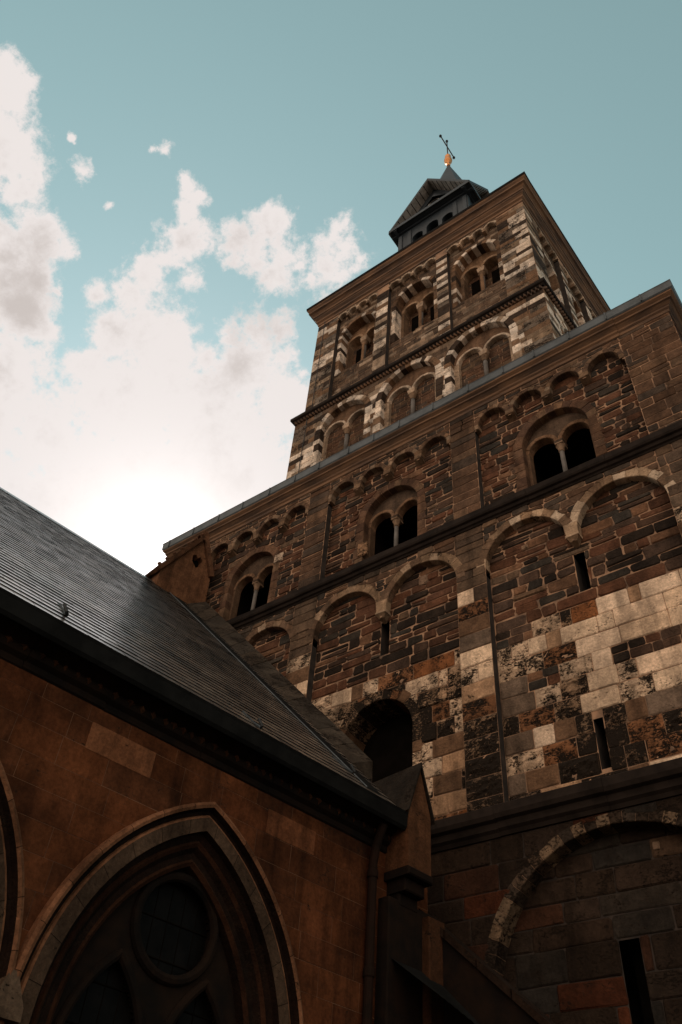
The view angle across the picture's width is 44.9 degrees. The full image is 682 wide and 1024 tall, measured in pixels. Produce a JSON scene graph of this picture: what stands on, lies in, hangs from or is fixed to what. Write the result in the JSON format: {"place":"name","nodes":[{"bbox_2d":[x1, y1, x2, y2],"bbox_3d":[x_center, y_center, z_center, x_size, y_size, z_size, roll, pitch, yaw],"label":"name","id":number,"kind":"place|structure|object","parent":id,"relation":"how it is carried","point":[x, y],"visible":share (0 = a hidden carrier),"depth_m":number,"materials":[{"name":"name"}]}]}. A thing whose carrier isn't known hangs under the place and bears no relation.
{"place":"outdoors","nodes":[
{"label":"outdoors","id":0,"kind":"place"},
{"bbox_2d":[0,0,681,575],"label":"sky","id":1,"kind":"structure","parent":0,"point":[181,181],"materials":[{"name":"blue"}]},
{"bbox_2d":[286,171,610,478],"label":"bell tower","id":2,"kind":"structure","parent":0,"point":[495,279],"depth_m":28.22,"materials":[{"name":"stone"}]},
{"bbox_2d":[310,395,372,466],"bbox_3d":[0.126,-2.180,26.115,2.338,4.131,0.488,-26,-53,27],"label":"blind window","id":3,"kind":"structure","parent":2,"relation":"in","point":[346,424],"depth_m":26.84,"materials":[{"name":"stone"}]},
{"bbox_2d":[334,311,375,375],"bbox_3d":[0.770,-5.504,30.026,1.920,5.139,0.829,-26,-53,27],"label":"belfry window","id":4,"kind":"structure","parent":2,"relation":"in","point":[356,341],"depth_m":31.27,"materials":[{"name":"stone"}]},
{"bbox_2d":[372,356,442,433],"bbox_3d":[2.130,-3.177,25.030,2.526,4.224,0.489,-26,-53,27],"label":"blind window","id":5,"kind":"structure","parent":2,"relation":"in","point":[417,384],"depth_m":25.71,"materials":[{"name":"stone"}]},
{"bbox_2d":[390,276,437,343],"bbox_3d":[2.784,-6.490,28.920,2.017,5.188,0.829,-26,-53,27],"label":"belfry window","id":6,"kind":"structure","parent":2,"relation":"in","point":[415,306],"depth_m":30.11,"materials":[{"name":"stone"}]},
{"bbox_2d":[388,134,488,250],"bbox_3d":[5.327,-14.586,40.288,4.240,18.770,4.240,-26,-53,27],"label":"roof lantern","id":7,"kind":"object","parent":2,"relation":"on","point":[447,195],"visible":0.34,"depth_m":37.15,"materials":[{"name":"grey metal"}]},
{"bbox_2d":[450,239,504,307],"bbox_3d":[4.798,-7.461,27.794,2.023,5.186,0.830,-26,-53,27],"label":"belfry window","id":8,"kind":"structure","parent":2,"relation":"in","point":[480,267],"depth_m":28.98,"materials":[{"name":"stone"}]},
{"bbox_2d":[444,316,522,396],"bbox_3d":[4.162,-4.156,23.896,2.530,4.225,0.490,-26,-53,27],"label":"blind window","id":9,"kind":"structure","parent":2,"relation":"in","point":[494,342],"depth_m":24.55,"materials":[{"name":"stone"}]},
{"bbox_2d":[542,249,564,307],"bbox_3d":[6.960,-7.991,28.196,0.407,3.187,1.626,-28,-54,28],"label":"belfry window","id":10,"kind":"structure","parent":2,"relation":"in","point":[553,279],"depth_m":28.98,"materials":[{"name":"stone"}]},
{"bbox_2d":[560,322,570,334],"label":"blind window","id":11,"kind":"structure","parent":2,"relation":"in","point":[564,328],"depth_m":24.29,"materials":[{"name":"stone"}]},
{"bbox_2d":[570,292,584,325],"bbox_3d":[8.194,-6.809,29.214,0.409,3.176,1.619,-28,-54,28],"label":"belfry window","id":12,"kind":"structure","parent":2,"relation":"in","point":[580,318],"depth_m":30.21,"materials":[{"name":"stone"}]},
{"label":"ground","id":13,"kind":"structure","parent":0,"visible":0},
{"bbox_2d":[0,487,444,1023],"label":"gothic chapel","id":14,"kind":"structure","parent":13,"relation":"on","point":[204,819],"depth_m":10.34,"materials":[{"name":"orange stone"}]},
{"bbox_2d":[0,761,24,977],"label":"pointed window","id":15,"kind":"structure","parent":14,"relation":"in","point":[12,878],"depth_m":8.31,"materials":[{"name":"stone"}]},
{"bbox_2d":[0,802,303,1023],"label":"pointed window","id":16,"kind":"structure","parent":14,"relation":"in","point":[173,918],"depth_m":9.61,"materials":[{"name":"stone"}]},
{"bbox_2d":[162,279,681,1023],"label":"church westwork","id":17,"kind":"structure","parent":13,"relation":"on","point":[468,597],"depth_m":16.74,"materials":[{"name":"stone"}]},
{"bbox_2d":[218,545,279,620],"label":"twin window","id":18,"kind":"structure","parent":17,"relation":"in","point":[251,584],"depth_m":24.13,"materials":[{"name":"stone"}]},
{"bbox_2d":[340,689,424,782],"bbox_3d":[0.908,5.016,16.863,2.332,2.780,0.778,-26,-53,27],"label":"doorway","id":19,"kind":"structure","parent":17,"relation":"in","point":[386,725],"depth_m":17.52,"materials":[{"name":"stone"}]},
{"bbox_2d":[353,478,427,563],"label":"twin window","id":20,"kind":"structure","parent":17,"relation":"in","point":[394,515],"depth_m":22.03,"materials":[{"name":"stone"}]},
{"bbox_2d":[513,400,606,491],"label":"twin window","id":21,"kind":"structure","parent":17,"relation":"in","point":[562,436],"depth_m":19.95,"materials":[{"name":"stone"}]},
{"bbox_2d":[393,909,554,1023],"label":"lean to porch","id":22,"kind":"object","parent":13,"relation":"on","point":[472,990],"visible":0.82,"depth_m":11.07,"materials":[{"name":"stone"}]}
]}

